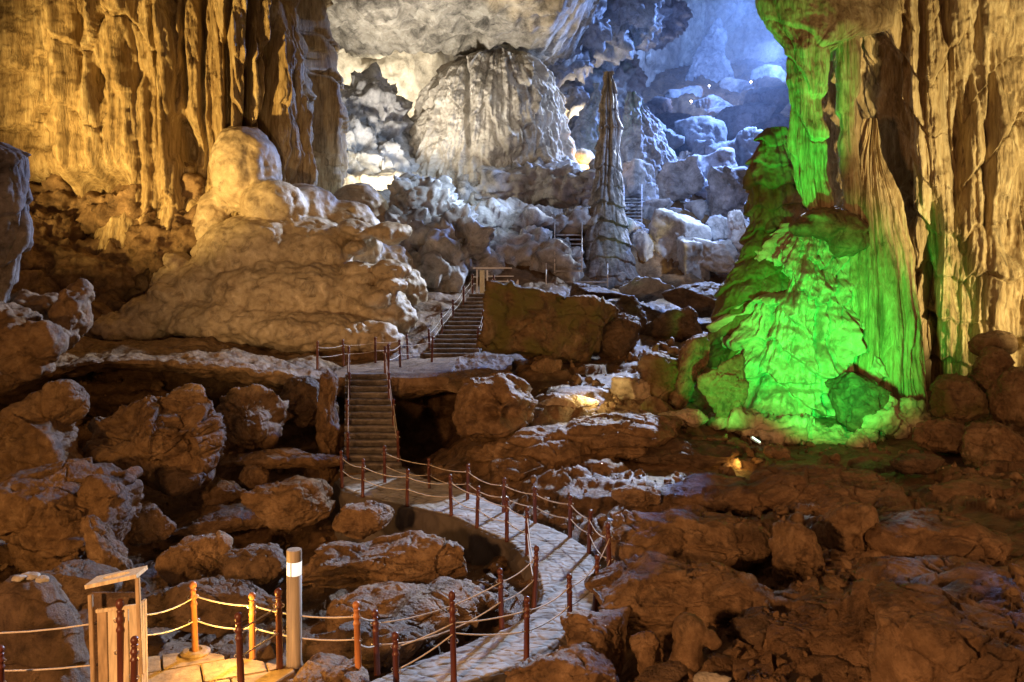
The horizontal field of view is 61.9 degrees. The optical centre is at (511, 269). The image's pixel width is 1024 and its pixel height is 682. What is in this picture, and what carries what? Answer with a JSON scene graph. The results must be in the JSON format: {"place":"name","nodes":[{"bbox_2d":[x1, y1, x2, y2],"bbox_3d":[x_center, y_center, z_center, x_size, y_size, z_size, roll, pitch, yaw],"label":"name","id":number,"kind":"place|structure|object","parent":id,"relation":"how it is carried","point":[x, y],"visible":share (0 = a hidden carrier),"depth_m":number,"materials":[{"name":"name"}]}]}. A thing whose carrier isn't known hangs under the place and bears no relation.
{"place":"outdoors","nodes":[
{"label":"outdoors","id":0,"kind":"place"},
{"bbox_2d":[326,0,599,76],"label":"cave ceiling","id":1,"kind":"structure","parent":0,"point":[545,30],"depth_m":55.95,"materials":[{"name":"stone"}]},
{"bbox_2d":[492,0,692,92],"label":"sloping rock rib","id":2,"kind":"object","parent":1,"relation":"attached to","point":[617,32],"visible":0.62,"depth_m":74.17,"materials":[{"name":"grey stone"}]},
{"bbox_2d":[755,0,897,210],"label":"hanging pillar","id":3,"kind":"structure","parent":1,"relation":"hanging from","point":[809,36],"depth_m":32.99,"materials":[{"name":"stone"}]},
{"bbox_2d":[329,467,600,681],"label":"path","id":4,"kind":"structure","parent":0,"point":[492,658],"depth_m":19.20,"materials":[{"name":"stone"}]},
{"bbox_2d":[447,591,457,681],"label":"railing post","id":5,"kind":"object","parent":4,"relation":"on","point":[453,638],"visible":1,"depth_m":12.79,"materials":[{"name":"wood"}]},
{"bbox_2d":[0,57,1023,681],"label":"cave ground","id":6,"kind":"structure","parent":0,"point":[426,427],"depth_m":24.72,"materials":[{"name":"stone"}]},
{"bbox_2d":[0,390,82,477],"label":"boulder","id":7,"kind":"object","parent":6,"relation":"on","point":[31,437],"visible":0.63,"depth_m":22.02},
{"bbox_2d":[40,379,89,421],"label":"boulder","id":8,"kind":"object","parent":7,"relation":"on","point":[68,397],"visible":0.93,"depth_m":22.60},
{"bbox_2d":[0,572,90,681],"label":"boulder","id":9,"kind":"object","parent":6,"relation":"on","point":[29,601],"visible":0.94,"depth_m":12.86,"materials":[{"name":"stone"}]},
{"bbox_2d":[0,278,94,381],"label":"rock","id":10,"kind":"object","parent":6,"relation":"on","point":[35,343],"visible":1,"depth_m":24.50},
{"bbox_2d":[0,457,143,572],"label":"boulder","id":11,"kind":"object","parent":6,"relation":"on","point":[42,513],"visible":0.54,"depth_m":19.15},
{"bbox_2d":[76,474,133,541],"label":"boulder","id":12,"kind":"object","parent":11,"relation":"on","point":[103,498],"visible":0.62,"depth_m":19.54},
{"bbox_2d":[38,559,124,611],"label":"boulder","id":13,"kind":"object","parent":6,"relation":"on","point":[73,577],"visible":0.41,"depth_m":15.98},
{"bbox_2d":[10,162,205,321],"bbox_3d":[-19.358,-0.860,39.581,13.411,9.035,8.640,0,0,0],"label":"brown wall foot","id":14,"kind":"object","parent":6,"relation":"on","point":[59,256],"depth_m":39.23},
{"bbox_2d":[80,515,141,591],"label":"boulder","id":15,"kind":"object","parent":6,"relation":"on","point":[104,545],"visible":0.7,"depth_m":18.39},
{"bbox_2d":[127,501,176,546],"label":"boulder","id":16,"kind":"object","parent":6,"relation":"on","point":[152,524],"visible":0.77,"depth_m":21.27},
{"bbox_2d":[81,383,226,490],"bbox_3d":[-9.979,4.728,23.879,3.667,2.928,3.325,0,0,-30],"label":"boulder","id":17,"kind":"object","parent":6,"relation":"on","point":[183,427],"visible":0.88,"depth_m":23.20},
{"bbox_2d":[0,0,349,254],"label":"fluted wall","id":18,"kind":"structure","parent":6,"relation":"on","point":[149,97],"depth_m":39.68,"materials":[{"name":"stone"}]},
{"bbox_2d":[154,465,206,496],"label":"boulder","id":19,"kind":"object","parent":6,"relation":"on","point":[172,481],"visible":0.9,"depth_m":22.58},
{"bbox_2d":[154,530,232,586],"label":"boulder","id":20,"kind":"object","parent":6,"relation":"on","point":[189,558],"visible":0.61,"depth_m":18.65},
{"bbox_2d":[141,575,285,638],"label":"boulder","id":21,"kind":"object","parent":6,"relation":"on","point":[219,588],"visible":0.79,"depth_m":16.09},
{"bbox_2d":[171,500,266,535],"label":"boulder","id":22,"kind":"object","parent":6,"relation":"on","point":[231,517],"visible":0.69,"depth_m":23.38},
{"bbox_2d":[200,477,246,506],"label":"boulder","id":23,"kind":"object","parent":22,"relation":"on","point":[216,490],"visible":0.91,"depth_m":24.28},
{"bbox_2d":[148,653,293,681],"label":"stone platform","id":24,"kind":"structure","parent":6,"relation":"on","point":[210,667],"depth_m":11.91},
{"bbox_2d":[84,566,147,681],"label":"litter bin","id":25,"kind":"object","parent":24,"relation":"on","point":[102,610],"visible":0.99,"depth_m":11.19,"materials":[{"name":"brown wood"}]},
{"bbox_2d":[113,598,125,681],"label":"railing post","id":26,"kind":"object","parent":24,"relation":"on","point":[120,621],"visible":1,"depth_m":11.16,"materials":[{"name":"wood"}]},
{"bbox_2d":[273,588,284,669],"bbox_3d":[-3.278,5.053,12.001,0.141,1.136,0.113,0,0,36],"label":"railing post","id":27,"kind":"object","parent":24,"relation":"on","point":[279,636],"visible":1,"depth_m":11.96,"materials":[{"name":"wood"}]},
{"bbox_2d":[286,547,301,668],"bbox_3d":[-3.092,4.800,12.109,0.218,1.660,0.222,0,0,0],"label":"lamp bollard","id":28,"kind":"object","parent":24,"relation":"on","point":[294,610],"visible":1,"depth_m":12.02,"materials":[{"name":"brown wood"}]},
{"bbox_2d":[238,464,268,490],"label":"boulder","id":29,"kind":"object","parent":6,"relation":"on","point":[252,476],"visible":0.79,"depth_m":25.28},
{"bbox_2d":[215,384,294,449],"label":"boulder","id":30,"kind":"object","parent":6,"relation":"on","point":[257,415],"visible":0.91,"depth_m":26.57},
{"bbox_2d":[223,542,286,594],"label":"boulder","id":31,"kind":"object","parent":6,"relation":"on","point":[263,566],"visible":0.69,"depth_m":18.01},
{"bbox_2d":[0,336,511,402],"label":"rock ledge","id":32,"kind":"object","parent":6,"relation":"on","point":[248,364],"visible":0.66,"depth_m":30.77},
{"bbox_2d":[0,142,33,302],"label":"hanging rock column","id":33,"kind":"structure","parent":32,"relation":"on","point":[16,226],"depth_m":26.18,"materials":[{"name":"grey stone"}]},
{"bbox_2d":[84,126,427,353],"bbox_3d":[-9.862,-1.453,39.001,15.843,10.478,11.692,0,0,-45],"label":"flowstone mound","id":34,"kind":"object","parent":32,"relation":"on","point":[278,263],"visible":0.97,"depth_m":37.11,"materials":[{"name":"stone"}]},
{"bbox_2d":[423,293,483,358],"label":"stone staircase","id":35,"kind":"structure","parent":32,"relation":"on","point":[458,337],"depth_m":38.23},
{"bbox_2d":[219,448,345,470],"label":"boulder","id":36,"kind":"object","parent":6,"relation":"on","point":[282,458],"visible":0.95,"depth_m":25.87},
{"bbox_2d":[240,475,335,531],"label":"boulder","id":37,"kind":"object","parent":6,"relation":"on","point":[293,503],"visible":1,"depth_m":22.72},
{"bbox_2d":[278,376,318,427],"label":"boulder","id":38,"kind":"object","parent":6,"relation":"on","point":[300,393],"visible":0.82,"depth_m":28.77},
{"bbox_2d":[315,370,341,483],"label":"boulder","id":39,"kind":"object","parent":6,"relation":"on","point":[328,430],"visible":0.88,"depth_m":27.72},
{"bbox_2d":[287,652,369,681],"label":"boulder","id":40,"kind":"object","parent":6,"relation":"on","point":[322,667],"visible":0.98,"depth_m":11.69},
{"bbox_2d":[332,500,394,539],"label":"boulder","id":41,"kind":"object","parent":6,"relation":"on","point":[361,521],"visible":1,"depth_m":20.24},
{"bbox_2d":[302,617,430,673],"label":"boulder","id":42,"kind":"object","parent":6,"relation":"on","point":[405,630],"visible":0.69,"depth_m":13.60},
{"bbox_2d":[344,373,401,475],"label":"stone staircase","id":43,"kind":"structure","parent":6,"relation":"on","point":[370,428],"depth_m":28.11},
{"bbox_2d":[340,62,419,174],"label":"pale rock crest","id":44,"kind":"object","parent":6,"relation":"on","point":[378,135],"visible":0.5,"depth_m":57.36,"materials":[{"name":"grey stone"}]},
{"bbox_2d":[302,530,465,591],"bbox_3d":[-2.777,6.194,17.962,3.460,1.175,1.837,0,0,-18],"label":"boulder","id":45,"kind":"object","parent":6,"relation":"on","point":[416,557],"visible":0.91,"depth_m":17.45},
{"bbox_2d":[344,168,427,190],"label":"lit flowstone basin","id":46,"kind":"object","parent":6,"relation":"on","point":[382,179],"visible":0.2,"depth_m":53.00,"materials":[{"name":"stone"}]},
{"bbox_2d":[324,576,509,646],"bbox_3d":[-1.508,6.240,15.714,3.686,0.936,2.088,0,0,-30],"label":"boulder","id":47,"kind":"object","parent":6,"relation":"on","point":[388,599],"visible":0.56,"depth_m":15.33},
{"bbox_2d":[377,172,495,292],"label":"jagged rock mass","id":48,"kind":"object","parent":6,"relation":"on","point":[434,213],"visible":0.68,"depth_m":45.66,"materials":[{"name":"grey stone"}]},
{"bbox_2d":[409,48,578,205],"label":"dome formation","id":49,"kind":"object","parent":6,"relation":"on","point":[498,108],"visible":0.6,"depth_m":57.41,"materials":[{"name":"stone"}]},
{"bbox_2d":[0,337,1023,681],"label":"rubble","id":50,"kind":"object","parent":6,"relation":"on","point":[830,581],"visible":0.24,"depth_m":20.31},
{"bbox_2d":[488,455,543,481],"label":"boulder","id":51,"kind":"object","parent":6,"relation":"on","point":[518,468],"visible":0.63,"depth_m":24.38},
{"bbox_2d":[454,156,598,284],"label":"rock terrace","id":52,"kind":"object","parent":6,"relation":"on","point":[522,224],"visible":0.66,"depth_m":50.91,"materials":[{"name":"grey stone"}]},
{"bbox_2d":[464,425,591,468],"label":"boulder","id":53,"kind":"object","parent":6,"relation":"on","point":[539,443],"visible":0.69,"depth_m":25.32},
{"bbox_2d":[452,373,537,441],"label":"boulder","id":54,"kind":"object","parent":53,"relation":"on","point":[496,407],"visible":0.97,"depth_m":26.49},
{"bbox_2d":[476,280,618,363],"bbox_3d":[1.187,2.326,34.348,6.674,3.830,3.035,0,0,-23],"label":"boulder","id":55,"kind":"object","parent":6,"relation":"on","point":[529,323],"visible":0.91,"depth_m":33.12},
{"bbox_2d":[504,642,619,681],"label":"boulder","id":56,"kind":"object","parent":6,"relation":"on","point":[582,662],"visible":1,"depth_m":12.36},
{"bbox_2d":[570,83,601,155],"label":"dark spire","id":57,"kind":"structure","parent":6,"relation":"on","point":[585,133],"depth_m":67.20,"materials":[{"name":"grey stone"}]},
{"bbox_2d":[560,606,630,675],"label":"boulder","id":58,"kind":"object","parent":6,"relation":"on","point":[603,631],"visible":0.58,"depth_m":13.21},
{"bbox_2d":[583,71,638,289],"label":"stalagmite","id":59,"kind":"object","parent":6,"relation":"on","point":[606,239],"visible":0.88,"depth_m":50.55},
{"bbox_2d":[552,409,681,460],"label":"boulder","id":60,"kind":"object","parent":6,"relation":"on","point":[627,434],"visible":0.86,"depth_m":25.53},
{"bbox_2d":[597,313,640,357],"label":"boulder","id":61,"kind":"object","parent":6,"relation":"on","point":[620,334],"visible":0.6,"depth_m":35.17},
{"bbox_2d":[610,376,651,399],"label":"boulder","id":62,"kind":"object","parent":6,"relation":"on","point":[623,388],"visible":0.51,"depth_m":29.09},
{"bbox_2d":[614,294,647,333],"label":"boulder","id":63,"kind":"object","parent":6,"relation":"on","point":[628,304],"visible":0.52,"depth_m":38.58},
{"bbox_2d":[611,484,660,506],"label":"boulder","id":64,"kind":"object","parent":6,"relation":"on","point":[630,495],"visible":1,"depth_m":20.28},
{"bbox_2d":[622,158,658,204],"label":"boulder","id":65,"kind":"object","parent":6,"relation":"on","point":[636,173],"visible":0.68,"depth_m":59.00,"materials":[{"name":"grey stone"}]},
{"bbox_2d":[619,276,674,302],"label":"boulder","id":66,"kind":"object","parent":6,"relation":"on","point":[646,289],"visible":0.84,"depth_m":43.70,"materials":[{"name":"grey stone"}]},
{"bbox_2d":[629,630,666,673],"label":"boulder","id":67,"kind":"object","parent":6,"relation":"on","point":[646,649],"visible":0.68,"depth_m":12.74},
{"bbox_2d":[620,91,691,202],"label":"blue pinnacle","id":68,"kind":"object","parent":6,"relation":"on","point":[643,138],"visible":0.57,"depth_m":64.90,"materials":[{"name":"grey stone"}]},
{"bbox_2d":[636,351,678,401],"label":"boulder","id":69,"kind":"object","parent":6,"relation":"on","point":[657,371],"visible":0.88,"depth_m":29.25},
{"bbox_2d":[584,551,734,641],"bbox_3d":[2.831,5.751,14.900,3.129,1.341,2.200,0,0,0],"label":"boulder","id":70,"kind":"object","parent":6,"relation":"on","point":[658,593],"visible":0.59,"depth_m":14.31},
{"bbox_2d":[700,570,776,624],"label":"boulder","id":71,"kind":"object","parent":70,"relation":"on","point":[735,593],"visible":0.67,"depth_m":13.89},
{"bbox_2d":[635,660,688,681],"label":"boulder","id":72,"kind":"object","parent":6,"relation":"on","point":[671,671],"visible":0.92,"depth_m":12.09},
{"bbox_2d":[641,306,702,341],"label":"boulder","id":73,"kind":"object","parent":6,"relation":"on","point":[680,325],"visible":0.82,"depth_m":37.29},
{"bbox_2d":[648,208,711,262],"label":"boulder","id":74,"kind":"object","parent":6,"relation":"on","point":[666,227],"visible":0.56,"depth_m":50.95,"materials":[{"name":"grey stone"}]},
{"bbox_2d":[655,155,704,202],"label":"boulder","id":75,"kind":"object","parent":6,"relation":"on","point":[679,180],"visible":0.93,"depth_m":62.72,"materials":[{"name":"grey stone"}]},
{"bbox_2d":[624,437,740,467],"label":"boulder","id":76,"kind":"object","parent":6,"relation":"on","point":[694,453],"visible":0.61,"depth_m":25.41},
{"bbox_2d":[601,505,771,571],"bbox_3d":[3.608,5.562,17.600,3.520,1.232,2.400,0,0,0],"label":"boulder","id":77,"kind":"object","parent":6,"relation":"on","point":[698,532],"visible":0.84,"depth_m":16.94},
{"bbox_2d":[667,333,709,408],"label":"boulder","id":78,"kind":"object","parent":6,"relation":"on","point":[693,355],"visible":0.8,"depth_m":29.20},
{"bbox_2d":[661,281,719,317],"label":"boulder","id":79,"kind":"object","parent":6,"relation":"on","point":[699,298],"visible":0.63,"depth_m":41.66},
{"bbox_2d":[677,236,709,279],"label":"boulder","id":80,"kind":"object","parent":6,"relation":"on","point":[690,256],"visible":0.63,"depth_m":49.27,"materials":[{"name":"grey stone"}]},
{"bbox_2d":[674,115,727,155],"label":"boulder","id":81,"kind":"object","parent":6,"relation":"on","point":[691,130],"visible":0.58,"depth_m":78.23,"materials":[{"name":"grey stone"}]},
{"bbox_2d":[685,18,733,82],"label":"rock spire","id":82,"kind":"object","parent":6,"relation":"on","point":[711,61],"visible":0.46,"depth_m":111.32,"materials":[{"name":"grey stone"}]},
{"bbox_2d":[669,612,757,673],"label":"curved rock","id":83,"kind":"object","parent":6,"relation":"on","point":[693,635],"visible":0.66,"depth_m":12.39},
{"bbox_2d":[692,147,737,178],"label":"boulder","id":84,"kind":"object","parent":6,"relation":"on","point":[722,156],"visible":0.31,"depth_m":66.80,"materials":[{"name":"grey stone"}]},
{"bbox_2d":[691,237,739,273],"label":"boulder","id":85,"kind":"object","parent":6,"relation":"on","point":[721,256],"visible":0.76,"depth_m":49.06,"materials":[{"name":"grey stone"}]},
{"bbox_2d":[661,472,772,514],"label":"boulder","id":86,"kind":"object","parent":6,"relation":"on","point":[713,492],"visible":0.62,"depth_m":20.24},
{"bbox_2d":[705,165,748,215],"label":"boulder","id":87,"kind":"object","parent":6,"relation":"on","point":[726,194],"visible":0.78,"depth_m":60.81,"materials":[{"name":"grey stone"}]},
{"bbox_2d":[727,210,748,251],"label":"boulder","id":88,"kind":"object","parent":6,"relation":"on","point":[737,223],"visible":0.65,"depth_m":49.97,"materials":[{"name":"grey stone"}]},
{"bbox_2d":[715,102,777,140],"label":"boulder","id":89,"kind":"object","parent":6,"relation":"on","point":[736,119],"visible":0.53,"depth_m":82.52,"materials":[{"name":"grey stone"}]},
{"bbox_2d":[735,126,762,167],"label":"boulder","id":90,"kind":"object","parent":6,"relation":"on","point":[747,144],"visible":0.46,"depth_m":73.81,"materials":[{"name":"grey stone"}]},
{"bbox_2d":[725,606,780,649],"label":"boulder","id":91,"kind":"object","parent":6,"relation":"on","point":[744,625],"visible":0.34,"depth_m":13.09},
{"bbox_2d":[707,126,807,367],"bbox_3d":[10.027,-1.023,33.923,5.136,9.574,3.548,0,0,-45],"label":"leaning outcrop","id":92,"kind":"object","parent":6,"relation":"on","point":[773,202],"visible":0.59,"depth_m":34.19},
{"bbox_2d":[743,85,789,113],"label":"boulder","id":93,"kind":"object","parent":6,"relation":"on","point":[778,96],"visible":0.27,"depth_m":89.61,"materials":[{"name":"grey stone"}]},
{"bbox_2d":[768,520,824,584],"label":"boulder","id":94,"kind":"object","parent":6,"relation":"on","point":[796,550],"visible":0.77,"depth_m":15.99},
{"bbox_2d":[706,223,888,418],"bbox_3d":[11.132,2.815,32.768,9.201,9.301,7.136,0,0,0],"label":"green flowstone","id":95,"kind":"object","parent":6,"relation":"on","point":[799,341],"visible":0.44,"depth_m":31.67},
{"bbox_2d":[788,206,869,257],"bbox_3d":[12.010,-1.431,32.524,3.082,1.991,1.895,0,0,0],"label":"brown rock shelf","id":96,"kind":"object","parent":95,"relation":"on","point":[841,232],"visible":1,"depth_m":31.92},
{"bbox_2d":[706,395,931,445],"bbox_3d":[10.578,5.190,29.458,8.037,2.105,2.748,0,0,0],"label":"green rock apron","id":97,"kind":"object","parent":6,"relation":"on","point":[900,418],"visible":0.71,"depth_m":28.63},
{"bbox_2d":[697,354,748,417],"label":"boulder","id":98,"kind":"object","parent":97,"relation":"on","point":[723,387],"visible":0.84,"depth_m":28.59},
{"bbox_2d":[765,578,883,667],"bbox_3d":[5.177,5.614,12.901,2.772,1.885,2.584,0,0,0],"label":"boulder","id":99,"kind":"object","parent":6,"relation":"on","point":[844,626],"visible":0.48,"depth_m":12.54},
{"bbox_2d":[740,463,913,514],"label":"boulder","id":100,"kind":"object","parent":6,"relation":"on","point":[826,487],"visible":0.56,"depth_m":20.03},
{"bbox_2d":[811,499,878,551],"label":"boulder","id":101,"kind":"object","parent":6,"relation":"on","point":[846,526],"visible":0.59,"depth_m":17.18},
{"bbox_2d":[824,371,893,432],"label":"boulder","id":102,"kind":"object","parent":6,"relation":"on","point":[855,398],"visible":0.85,"depth_m":29.25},
{"bbox_2d":[850,118,927,410],"bbox_3d":[14.129,-0.320,32.119,2.819,11.291,3.793,0,0,33],"label":"drapery","id":103,"kind":"object","parent":6,"relation":"on","point":[886,300],"visible":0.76,"depth_m":31.90,"materials":[{"name":"stone"}]},
{"bbox_2d":[889,453,944,474],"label":"boulder","id":104,"kind":"object","parent":6,"relation":"on","point":[915,463],"visible":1,"depth_m":23.27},
{"bbox_2d":[851,555,987,588],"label":"boulder","id":105,"kind":"object","parent":6,"relation":"on","point":[898,571],"visible":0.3,"depth_m":14.69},
{"bbox_2d":[822,0,1023,389],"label":"limestone column","id":106,"kind":"structure","parent":6,"relation":"on","point":[940,97],"depth_m":34.07,"materials":[{"name":"stone"}]},
{"bbox_2d":[835,34,861,310],"bbox_3d":[13.423,-2.095,32.816,1.526,15.968,2.430,0,0,0],"label":"drapery","id":107,"kind":"object","parent":106,"relation":"attached to","point":[848,68],"visible":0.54,"depth_m":33.05,"materials":[{"name":"stone"}]},
{"bbox_2d":[864,503,1013,563],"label":"boulder","id":108,"kind":"object","parent":6,"relation":"on","point":[901,531],"visible":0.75,"depth_m":16.70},
{"bbox_2d":[912,417,965,454],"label":"boulder","id":109,"kind":"object","parent":6,"relation":"on","point":[942,435],"visible":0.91,"depth_m":26.27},
{"bbox_2d":[867,581,1023,681],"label":"boulder","id":110,"kind":"object","parent":6,"relation":"on","point":[927,633],"visible":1,"depth_m":10.98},
{"bbox_2d":[929,373,988,424],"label":"boulder","id":111,"kind":"object","parent":6,"relation":"on","point":[960,399],"visible":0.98,"depth_m":28.07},
{"bbox_2d":[966,346,1014,392],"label":"boulder","id":112,"kind":"object","parent":6,"relation":"on","point":[990,365],"visible":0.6,"depth_m":28.86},
{"bbox_2d":[967,330,1017,356],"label":"boulder","id":113,"kind":"object","parent":112,"relation":"on","point":[1004,340],"visible":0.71,"depth_m":29.68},
{"bbox_2d":[960,421,1023,468],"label":"boulder","id":114,"kind":"object","parent":6,"relation":"on","point":[982,442],"visible":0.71,"depth_m":24.84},
{"bbox_2d":[985,366,1023,426],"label":"boulder","id":115,"kind":"object","parent":6,"relation":"on","point":[1004,392],"visible":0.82,"depth_m":27.75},
{"bbox_2d":[337,0,786,117],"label":"cave wall","id":116,"kind":"structure","parent":0,"point":[749,35],"depth_m":119.50,"materials":[{"name":"stone"}]},
{"bbox_2d":[559,54,647,115],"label":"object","id":117,"kind":"structure","parent":116,"relation":"attached to","point":[629,75],"depth_m":80.92,"materials":[{"name":"stone"}]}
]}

